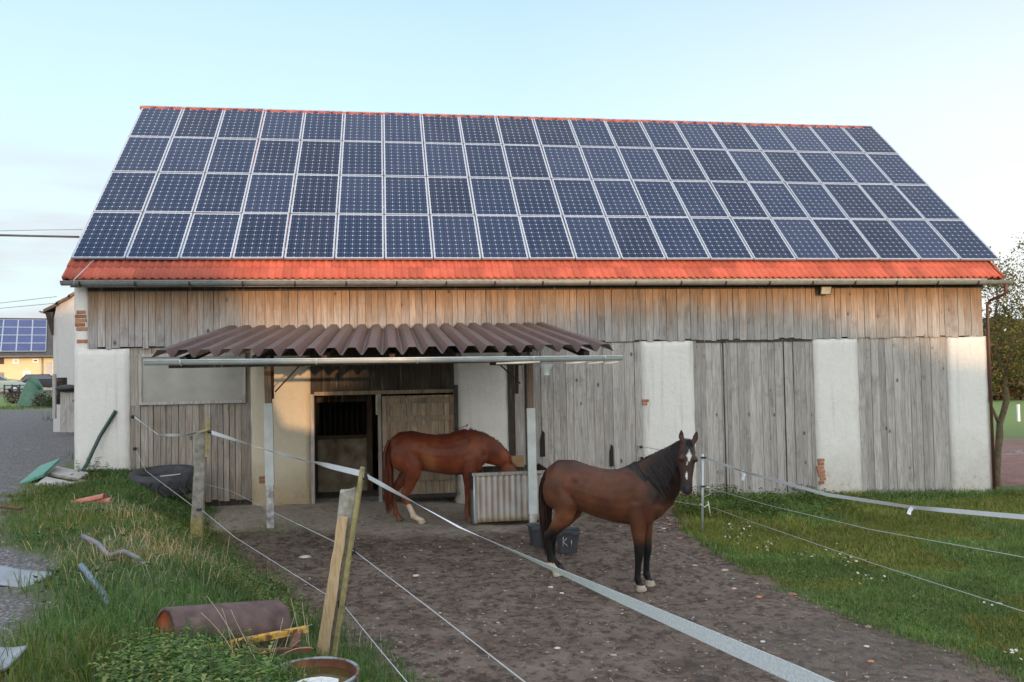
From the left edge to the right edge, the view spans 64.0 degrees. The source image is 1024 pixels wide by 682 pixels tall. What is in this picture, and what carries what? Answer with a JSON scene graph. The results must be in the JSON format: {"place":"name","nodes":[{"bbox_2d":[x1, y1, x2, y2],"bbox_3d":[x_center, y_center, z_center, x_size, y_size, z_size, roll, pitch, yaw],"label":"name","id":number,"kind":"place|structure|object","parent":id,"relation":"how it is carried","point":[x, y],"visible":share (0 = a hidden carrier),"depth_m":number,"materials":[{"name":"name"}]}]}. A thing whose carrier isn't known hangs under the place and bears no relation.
{"place":"outdoors","nodes":[
{"label":"outdoors","id":0,"kind":"place"},
{"bbox_2d":[0,390,74,643],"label":"gravel lane","id":1,"kind":"structure","parent":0,"point":[30,440],"depth_m":18.34,"materials":[{"name":"grey gravel"}]},
{"bbox_2d":[0,318,52,390],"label":"yellow house","id":2,"kind":"structure","parent":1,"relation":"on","point":[16,366],"depth_m":72.77,"materials":[{"name":"tile"}]},
{"bbox_2d":[0,393,1023,681],"bbox_3d":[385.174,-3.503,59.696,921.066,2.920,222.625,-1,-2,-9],"label":"muddy yard","id":3,"kind":"structure","parent":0,"point":[450,597],"depth_m":9.66,"materials":[{"name":"brown soil"}]},
{"bbox_2d":[382,428,517,523],"bbox_3d":[-1.083,2.444,14.915,2.549,1.711,0.602,1,-2,-11],"label":"horse","id":4,"kind":"object","parent":3,"relation":"on","point":[411,455],"visible":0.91,"depth_m":14.68},
{"bbox_2d":[0,462,999,680],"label":"gravel stones","id":5,"kind":"object","parent":3,"relation":"on","point":[18,618],"visible":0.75,"depth_m":9.37,"materials":[{"name":"grey gravel"}]},
{"bbox_2d":[470,455,546,523],"bbox_3d":[-0.076,2.692,15.052,1.444,1.043,1.183,-1,-2,-9],"label":"feed trough","id":6,"kind":"object","parent":3,"relation":"on","point":[496,495],"visible":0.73,"depth_m":14.49,"materials":[{"name":"metal"}]},
{"bbox_2d":[60,106,1011,505],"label":"barn","id":7,"kind":"structure","parent":3,"relation":"on","point":[874,374],"depth_m":17.65,"materials":[{"name":"grey wood"}]},
{"bbox_2d":[138,353,245,404],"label":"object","id":8,"kind":"structure","parent":7,"relation":"in","point":[157,384],"depth_m":16.36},
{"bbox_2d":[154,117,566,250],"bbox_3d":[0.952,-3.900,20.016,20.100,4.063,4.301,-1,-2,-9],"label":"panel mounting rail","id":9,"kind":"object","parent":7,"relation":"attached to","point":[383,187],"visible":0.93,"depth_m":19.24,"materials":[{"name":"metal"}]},
{"bbox_2d":[71,212,142,258],"bbox_3d":[-8.223,-2.165,16.686,0.990,0.042,1.645,-1,41,-9],"label":"solar panel","id":10,"kind":"object","parent":9,"relation":"attached to","point":[107,235],"visible":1,"depth_m":16.62,"materials":[{"name":"glass"}]},
{"bbox_2d":[93,172,157,212],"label":"solar panel","id":11,"kind":"object","parent":9,"relation":"attached to","point":[126,191],"visible":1,"depth_m":17.87,"materials":[{"name":"glass"}]},
{"bbox_2d":[112,136,171,172],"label":"solar panel","id":12,"kind":"object","parent":9,"relation":"attached to","point":[141,154],"visible":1,"depth_m":19.11,"materials":[{"name":"glass"}]},
{"bbox_2d":[129,105,183,136],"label":"solar panel","id":13,"kind":"object","parent":9,"relation":"attached to","point":[152,122],"visible":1,"depth_m":20.33,"materials":[{"name":"glass"}]},
{"bbox_2d":[126,212,192,259],"bbox_3d":[-7.222,-2.177,16.837,0.990,0.043,1.645,0,42,-9],"label":"solar panel","id":14,"kind":"object","parent":9,"relation":"attached to","point":[160,235],"visible":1,"depth_m":16.78,"materials":[{"name":"glass"}]},
{"bbox_2d":[144,172,204,212],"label":"solar panel","id":15,"kind":"object","parent":9,"relation":"attached to","point":[175,192],"visible":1,"depth_m":18.03,"materials":[{"name":"glass"}]},
{"bbox_2d":[159,137,214,172],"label":"solar panel","id":16,"kind":"object","parent":9,"relation":"attached to","point":[187,154],"visible":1,"depth_m":19.26,"materials":[{"name":"glass"}]},
{"bbox_2d":[173,106,224,138],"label":"solar panel","id":17,"kind":"object","parent":9,"relation":"attached to","point":[201,123],"visible":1,"depth_m":20.49,"materials":[{"name":"glass"}]},
{"bbox_2d":[179,213,241,259],"bbox_3d":[-6.226,-2.186,16.994,0.990,0.042,1.645,-1,41,-9],"label":"solar panel","id":18,"kind":"object","parent":9,"relation":"attached to","point":[211,235],"visible":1,"depth_m":16.93,"materials":[{"name":"glass"}]},
{"bbox_2d":[193,173,250,213],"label":"solar panel","id":19,"kind":"object","parent":9,"relation":"attached to","point":[224,193],"visible":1,"depth_m":18.18,"materials":[{"name":"glass"}]},
{"bbox_2d":[206,138,257,174],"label":"solar panel","id":20,"kind":"object","parent":9,"relation":"attached to","point":[234,156],"visible":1,"depth_m":19.42,"materials":[{"name":"glass"}]},
{"bbox_2d":[216,107,264,138],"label":"solar panel","id":21,"kind":"object","parent":9,"relation":"attached to","point":[237,124],"visible":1,"depth_m":20.64,"materials":[{"name":"glass"}]},
{"bbox_2d":[232,213,288,258],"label":"solar panel","id":22,"kind":"object","parent":9,"relation":"attached to","point":[261,235],"visible":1,"depth_m":17.08,"materials":[{"name":"glass"}]},
{"bbox_2d":[242,174,294,214],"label":"solar panel","id":23,"kind":"object","parent":9,"relation":"attached to","point":[269,193],"visible":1,"depth_m":18.34,"materials":[{"name":"glass"}]},
{"bbox_2d":[251,139,300,175],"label":"solar panel","id":24,"kind":"object","parent":9,"relation":"attached to","point":[276,156],"visible":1,"depth_m":19.58,"materials":[{"name":"glass"}]},
{"bbox_2d":[259,109,304,140],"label":"solar panel","id":25,"kind":"object","parent":9,"relation":"attached to","point":[284,125],"visible":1,"depth_m":20.78,"materials":[{"name":"glass"}]},
{"bbox_2d":[284,214,336,259],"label":"solar panel","id":26,"kind":"object","parent":9,"relation":"attached to","point":[311,236],"visible":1,"depth_m":17.23,"materials":[{"name":"glass"}]},
{"bbox_2d":[291,174,339,213],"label":"solar panel","id":27,"kind":"object","parent":9,"relation":"attached to","point":[315,194],"visible":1,"depth_m":18.48,"materials":[{"name":"glass"}]},
{"bbox_2d":[296,140,341,174],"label":"solar panel","id":28,"kind":"object","parent":9,"relation":"attached to","point":[319,157],"visible":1,"depth_m":19.73,"materials":[{"name":"glass"}]},
{"bbox_2d":[301,110,343,140],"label":"solar panel","id":29,"kind":"object","parent":9,"relation":"attached to","point":[322,126],"visible":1,"depth_m":20.93,"materials":[{"name":"glass"}]},
{"bbox_2d":[335,214,383,259],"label":"solar panel","id":30,"kind":"object","parent":9,"relation":"attached to","point":[359,236],"visible":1,"depth_m":17.38,"materials":[{"name":"glass"}]},
{"bbox_2d":[338,175,383,214],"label":"solar panel","id":31,"kind":"object","parent":9,"relation":"attached to","point":[360,194],"visible":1,"depth_m":18.64,"materials":[{"name":"glass"}]},
{"bbox_2d":[340,141,382,175],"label":"solar panel","id":32,"kind":"object","parent":9,"relation":"attached to","point":[361,158],"visible":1,"depth_m":19.88,"materials":[{"name":"glass"}]},
{"bbox_2d":[343,111,382,141],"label":"solar panel","id":33,"kind":"object","parent":9,"relation":"attached to","point":[360,127],"visible":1,"depth_m":21.09,"materials":[{"name":"glass"}]},
{"bbox_2d":[383,112,422,142],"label":"solar panel","id":34,"kind":"object","parent":9,"relation":"attached to","point":[405,127],"visible":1,"depth_m":21.26,"materials":[{"name":"glass"}]},
{"bbox_2d":[384,142,425,176],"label":"solar panel","id":35,"kind":"object","parent":9,"relation":"attached to","point":[404,159],"visible":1,"depth_m":20.02,"materials":[{"name":"glass"}]},
{"bbox_2d":[384,176,428,214],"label":"solar panel","id":36,"kind":"object","parent":9,"relation":"attached to","point":[405,195],"visible":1,"depth_m":18.79,"materials":[{"name":"glass"}]},
{"bbox_2d":[384,215,432,259],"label":"solar panel","id":37,"kind":"object","parent":9,"relation":"attached to","point":[407,237],"visible":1,"depth_m":17.53,"materials":[{"name":"glass"}]},
{"bbox_2d":[421,113,462,143],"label":"solar panel","id":38,"kind":"object","parent":9,"relation":"attached to","point":[439,129],"visible":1,"depth_m":21.39,"materials":[{"name":"glass"}]},
{"bbox_2d":[424,143,467,176],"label":"solar panel","id":39,"kind":"object","parent":9,"relation":"attached to","point":[444,160],"visible":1,"depth_m":20.18,"materials":[{"name":"glass"}]},
{"bbox_2d":[427,177,473,214],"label":"solar panel","id":40,"kind":"object","parent":9,"relation":"attached to","point":[449,195],"visible":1,"depth_m":18.95,"materials":[{"name":"glass"}]},
{"bbox_2d":[430,215,480,259],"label":"solar panel","id":41,"kind":"object","parent":9,"relation":"attached to","point":[454,237],"visible":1,"depth_m":17.69,"materials":[{"name":"glass"}]},
{"bbox_2d":[459,114,501,144],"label":"solar panel","id":42,"kind":"object","parent":9,"relation":"attached to","point":[478,130],"visible":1,"depth_m":21.54,"materials":[{"name":"glass"}]},
{"bbox_2d":[464,144,509,177],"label":"solar panel","id":43,"kind":"object","parent":9,"relation":"attached to","point":[485,160],"visible":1,"depth_m":20.33,"materials":[{"name":"glass"}]},
{"bbox_2d":[469,177,518,215],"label":"solar panel","id":44,"kind":"object","parent":9,"relation":"attached to","point":[492,196],"visible":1,"depth_m":19.10,"materials":[{"name":"glass"}]},
{"bbox_2d":[475,215,528,259],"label":"solar panel","id":45,"kind":"object","parent":9,"relation":"attached to","point":[501,237],"visible":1,"depth_m":17.84,"materials":[{"name":"glass"}]},
{"bbox_2d":[496,115,539,144],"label":"solar panel","id":46,"kind":"object","parent":9,"relation":"attached to","point":[518,131],"visible":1,"depth_m":21.70,"materials":[{"name":"glass"}]},
{"bbox_2d":[503,145,550,178],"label":"solar panel","id":47,"kind":"object","parent":9,"relation":"attached to","point":[525,161],"visible":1,"depth_m":20.48,"materials":[{"name":"glass"}]},
{"bbox_2d":[511,178,561,215],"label":"solar panel","id":48,"kind":"object","parent":9,"relation":"attached to","point":[535,197],"visible":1,"depth_m":19.25,"materials":[{"name":"glass"}]},
{"bbox_2d":[519,216,574,259],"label":"solar panel","id":49,"kind":"object","parent":9,"relation":"attached to","point":[546,237],"visible":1,"depth_m":17.99,"materials":[{"name":"glass"}]},
{"bbox_2d":[533,116,578,146],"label":"solar panel","id":50,"kind":"object","parent":9,"relation":"attached to","point":[553,132],"visible":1,"depth_m":21.85,"materials":[{"name":"glass"}]},
{"bbox_2d":[542,146,590,179],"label":"solar panel","id":51,"kind":"object","parent":9,"relation":"attached to","point":[565,162],"visible":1,"depth_m":20.64,"materials":[{"name":"glass"}]},
{"bbox_2d":[552,179,604,215],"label":"solar panel","id":52,"kind":"object","parent":9,"relation":"attached to","point":[577,197],"visible":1,"depth_m":19.41,"materials":[{"name":"glass"}]},
{"bbox_2d":[563,216,620,259],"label":"solar panel","id":53,"kind":"object","parent":9,"relation":"attached to","point":[591,238],"visible":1,"depth_m":18.15,"materials":[{"name":"glass"}]},
{"bbox_2d":[568,117,615,147],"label":"solar panel","id":54,"kind":"object","parent":9,"relation":"attached to","point":[593,133],"visible":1,"depth_m":22.00,"materials":[{"name":"glass"}]},
{"bbox_2d":[580,146,630,179],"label":"solar panel","id":55,"kind":"object","parent":9,"relation":"attached to","point":[604,163],"visible":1,"depth_m":20.79,"materials":[{"name":"glass"}]},
{"bbox_2d":[592,180,646,216],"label":"solar panel","id":56,"kind":"object","parent":9,"relation":"attached to","point":[618,198],"visible":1,"depth_m":19.54,"materials":[{"name":"glass"}]},
{"bbox_2d":[605,119,652,147],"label":"solar panel","id":57,"kind":"object","parent":9,"relation":"attached to","point":[628,134],"visible":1,"depth_m":22.14,"materials":[{"name":"glass"}]},
{"bbox_2d":[606,217,665,259],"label":"solar panel","id":58,"kind":"object","parent":9,"relation":"attached to","point":[635,238],"visible":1,"depth_m":18.29,"materials":[{"name":"glass"}]},
{"bbox_2d":[617,147,669,180],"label":"solar panel","id":59,"kind":"object","parent":9,"relation":"attached to","point":[642,164],"visible":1,"depth_m":20.94,"materials":[{"name":"glass"}]},
{"bbox_2d":[632,180,688,216],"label":"solar panel","id":60,"kind":"object","parent":9,"relation":"attached to","point":[659,198],"visible":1,"depth_m":19.71,"materials":[{"name":"glass"}]},
{"bbox_2d":[639,119,689,148],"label":"solar panel","id":61,"kind":"object","parent":9,"relation":"attached to","point":[664,135],"visible":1,"depth_m":22.32,"materials":[{"name":"glass"}]},
{"bbox_2d":[648,217,709,259],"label":"solar panel","id":62,"kind":"object","parent":9,"relation":"attached to","point":[678,238],"visible":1,"depth_m":18.45,"materials":[{"name":"glass"}]},
{"bbox_2d":[654,148,707,180],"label":"solar panel","id":63,"kind":"object","parent":9,"relation":"attached to","point":[680,164],"visible":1,"depth_m":21.09,"materials":[{"name":"glass"}]},
{"bbox_2d":[674,120,725,149],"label":"solar panel","id":64,"kind":"object","parent":9,"relation":"attached to","point":[699,136],"visible":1,"depth_m":22.47,"materials":[{"name":"glass"}]},
{"bbox_2d":[671,181,729,217],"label":"solar panel","id":65,"kind":"object","parent":9,"relation":"attached to","point":[699,199],"visible":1,"depth_m":19.85,"materials":[{"name":"glass"}]},
{"bbox_2d":[691,149,745,181],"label":"solar panel","id":66,"kind":"object","parent":9,"relation":"attached to","point":[717,164],"visible":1,"depth_m":21.25,"materials":[{"name":"glass"}]},
{"bbox_2d":[690,217,753,259],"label":"solar panel","id":67,"kind":"object","parent":9,"relation":"attached to","point":[721,238],"visible":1,"depth_m":18.60,"materials":[{"name":"glass"}]},
{"bbox_2d":[708,121,760,150],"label":"solar panel","id":68,"kind":"object","parent":9,"relation":"attached to","point":[734,137],"visible":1,"depth_m":22.60,"materials":[{"name":"glass"}]},
{"bbox_2d":[710,181,769,218],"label":"solar panel","id":69,"kind":"object","parent":9,"relation":"attached to","point":[738,199],"visible":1,"depth_m":20.01,"materials":[{"name":"glass"}]},
{"bbox_2d":[727,150,783,182],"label":"solar panel","id":70,"kind":"object","parent":9,"relation":"attached to","point":[754,166],"visible":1,"depth_m":21.40,"materials":[{"name":"glass"}]},
{"bbox_2d":[731,218,795,259],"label":"solar panel","id":71,"kind":"object","parent":9,"relation":"attached to","point":[762,238],"visible":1,"depth_m":18.76,"materials":[{"name":"glass"}]},
{"bbox_2d":[742,122,795,151],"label":"solar panel","id":72,"kind":"object","parent":9,"relation":"attached to","point":[769,138],"visible":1,"depth_m":22.75,"materials":[{"name":"glass"}]},
{"bbox_2d":[747,182,808,218],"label":"solar panel","id":73,"kind":"object","parent":9,"relation":"attached to","point":[777,200],"visible":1,"depth_m":20.16,"materials":[{"name":"glass"}]},
{"bbox_2d":[762,151,820,183],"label":"solar panel","id":74,"kind":"object","parent":9,"relation":"attached to","point":[790,167],"visible":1,"depth_m":21.55,"materials":[{"name":"glass"}]},
{"bbox_2d":[771,218,837,259],"bbox_3d":[6.752,-2.368,18.967,0.990,0.042,1.645,-1,41,-9],"label":"solar panel","id":75,"kind":"object","parent":9,"relation":"attached to","point":[804,239],"visible":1,"depth_m":18.91,"materials":[{"name":"glass"}]},
{"bbox_2d":[785,183,847,218],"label":"solar panel","id":76,"kind":"object","parent":9,"relation":"attached to","point":[815,201],"visible":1,"depth_m":20.32,"materials":[{"name":"glass"}]},
{"bbox_2d":[797,152,856,183],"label":"solar panel","id":77,"kind":"object","parent":9,"relation":"attached to","point":[826,167],"visible":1,"depth_m":21.70,"materials":[{"name":"glass"}]},
{"bbox_2d":[811,219,879,259],"bbox_3d":[7.747,-2.386,19.117,0.990,0.043,1.645,-1,42,-9],"label":"solar panel","id":78,"kind":"object","parent":9,"relation":"attached to","point":[844,239],"visible":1,"depth_m":19.05,"materials":[{"name":"glass"}]},
{"bbox_2d":[822,183,886,219],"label":"solar panel","id":79,"kind":"object","parent":9,"relation":"attached to","point":[853,201],"visible":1,"depth_m":20.47,"materials":[{"name":"glass"}]},
{"bbox_2d":[832,152,892,183],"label":"solar panel","id":80,"kind":"object","parent":9,"relation":"attached to","point":[861,168],"visible":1,"depth_m":21.86,"materials":[{"name":"glass"}]},
{"bbox_2d":[850,219,919,259],"bbox_3d":[8.749,-2.395,19.271,0.990,0.042,1.645,-1,41,-9],"label":"solar panel","id":81,"kind":"object","parent":9,"relation":"attached to","point":[884,239],"visible":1,"depth_m":19.22,"materials":[{"name":"glass"}]},
{"bbox_2d":[858,184,923,218],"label":"solar panel","id":82,"kind":"object","parent":9,"relation":"attached to","point":[890,201],"visible":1,"depth_m":20.62,"materials":[{"name":"glass"}]},
{"bbox_2d":[866,153,927,184],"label":"solar panel","id":83,"kind":"object","parent":9,"relation":"attached to","point":[896,169],"visible":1,"depth_m":22.00,"materials":[{"name":"glass"}]},
{"bbox_2d":[888,219,959,259],"bbox_3d":[9.746,-2.412,19.422,0.990,0.043,1.645,-1,42,-9],"label":"solar panel","id":84,"kind":"object","parent":9,"relation":"attached to","point":[923,239],"visible":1,"depth_m":19.37,"materials":[{"name":"glass"}]},
{"bbox_2d":[894,185,961,219],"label":"solar panel","id":85,"kind":"object","parent":9,"relation":"attached to","point":[927,202],"visible":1,"depth_m":20.77,"materials":[{"name":"glass"}]},
{"bbox_2d":[926,220,999,260],"bbox_3d":[10.747,-2.423,19.574,0.990,0.044,1.645,-1,42,-9],"label":"solar panel","id":86,"kind":"object","parent":9,"relation":"attached to","point":[962,240],"visible":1,"depth_m":19.51,"materials":[{"name":"glass"}]},
{"bbox_2d":[143,322,622,527],"bbox_3d":[-2.059,1.512,14.229,6.720,3.948,5.418,-1,-2,-9],"label":"canopy","id":87,"kind":"object","parent":7,"relation":"attached to","point":[267,345],"visible":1,"depth_m":13.36,"materials":[{"name":"brown metal"}]},
{"bbox_2d":[382,385,467,498],"bbox_3d":[-1.781,2.075,16.874,1.751,2.310,0.194,-1,-2,-9],"label":"stable door","id":88,"kind":"structure","parent":7,"relation":"in","point":[435,412],"depth_m":16.92,"materials":[{"name":"wood"}]},
{"bbox_2d":[538,430,697,591],"bbox_3d":[1.390,2.180,10.744,2.269,2.090,0.602,-2,-2,30],"label":"horse","id":89,"kind":"object","parent":3,"relation":"on","point":[639,497],"visible":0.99,"depth_m":10.56},
{"bbox_2d":[0,395,1023,681],"bbox_3d":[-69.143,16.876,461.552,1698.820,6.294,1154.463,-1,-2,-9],"label":"grass ground","id":90,"kind":"structure","parent":0,"point":[1012,427],"depth_m":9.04,"materials":[{"name":"green plant"}]},
{"bbox_2d":[39,292,73,431],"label":"white barn","id":91,"kind":"structure","parent":90,"relation":"on","point":[60,316],"depth_m":26.32,"materials":[{"name":"white paint"}]},
{"bbox_2d":[126,464,193,497],"bbox_3d":[-6.616,2.653,15.530,1.413,0.421,1.412,-2,3,-9],"label":"tractor tyre","id":92,"kind":"object","parent":90,"relation":"on","point":[177,479],"visible":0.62,"depth_m":15.12,"materials":[{"name":"rubber"}]},
{"bbox_2d":[85,618,306,681],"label":"nettles","id":93,"kind":"object","parent":90,"relation":"on","point":[192,665],"visible":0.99,"depth_m":4.50,"materials":[{"name":"green plant"}]},
{"bbox_2d":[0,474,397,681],"bbox_3d":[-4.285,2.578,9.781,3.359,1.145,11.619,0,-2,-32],"label":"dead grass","id":94,"kind":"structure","parent":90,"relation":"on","point":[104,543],"depth_m":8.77,"materials":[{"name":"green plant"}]},
{"bbox_2d":[190,418,211,543],"bbox_3d":[-4.135,1.905,10.923,0.427,1.747,0.186,-2,-2,30],"label":"fence post","id":95,"kind":"object","parent":90,"relation":"on","point":[199,475],"visible":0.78,"depth_m":10.89,"materials":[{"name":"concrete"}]},
{"bbox_2d":[153,513,310,615],"bbox_3d":[-3.358,2.635,9.860,1.449,0.880,3.041,0,-2,-34],"label":"herb patch","id":96,"kind":"object","parent":90,"relation":"on","point":[278,585],"visible":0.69,"depth_m":9.69,"materials":[{"name":"green plant"}]},
{"bbox_2d":[153,599,311,656],"bbox_3d":[-1.977,2.123,5.829,0.952,0.527,0.893,1,-2,-40],"label":"field roller","id":97,"kind":"object","parent":90,"relation":"on","point":[264,617],"visible":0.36,"depth_m":5.86,"materials":[{"name":"brown metal"}]},
{"bbox_2d":[268,656,359,681],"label":"water drum","id":98,"kind":"object","parent":90,"relation":"on","point":[346,670],"visible":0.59,"depth_m":5.57,"materials":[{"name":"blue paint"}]},
{"bbox_2d":[316,467,368,656],"bbox_3d":[-1.485,1.982,7.225,0.512,1.751,0.222,-1,-2,11],"label":"fence post","id":99,"kind":"object","parent":90,"relation":"on","point":[338,577],"visible":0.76,"depth_m":7.16,"materials":[{"name":"wood"}]},
{"bbox_2d":[367,474,832,681],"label":"fence tape","id":100,"kind":"object","parent":99,"relation":"attached to","point":[779,667],"visible":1,"depth_m":2.28,"materials":[{"name":"white plastic"}]},
{"bbox_2d":[700,454,710,528],"bbox_3d":[3.360,2.667,14.262,0.194,1.385,0.123,-2,-2,27],"label":"fence post","id":101,"kind":"object","parent":90,"relation":"on","point":[702,488],"visible":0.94,"depth_m":14.29,"materials":[{"name":"metal"}]},
{"bbox_2d":[706,457,1023,518],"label":"fence tape","id":102,"kind":"object","parent":101,"relation":"attached to","point":[979,513],"visible":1,"depth_m":9.91,"materials":[{"name":"white plastic"}]},
{"bbox_2d":[981,233,1023,485],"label":"apple tree","id":103,"kind":"object","parent":90,"relation":"on","point":[1015,352],"visible":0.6,"depth_m":20.63,"materials":[{"name":"green plant"}]},
{"bbox_2d":[0,0,1023,330],"label":"sky","id":104,"kind":"structure","parent":0,"point":[941,81],"materials":[{"name":"blue"}]},
{"bbox_2d":[670,484,1023,681],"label":"meadow grass","id":105,"kind":"structure","parent":0,"point":[892,551],"depth_m":12.72,"materials":[{"name":"green plant"}]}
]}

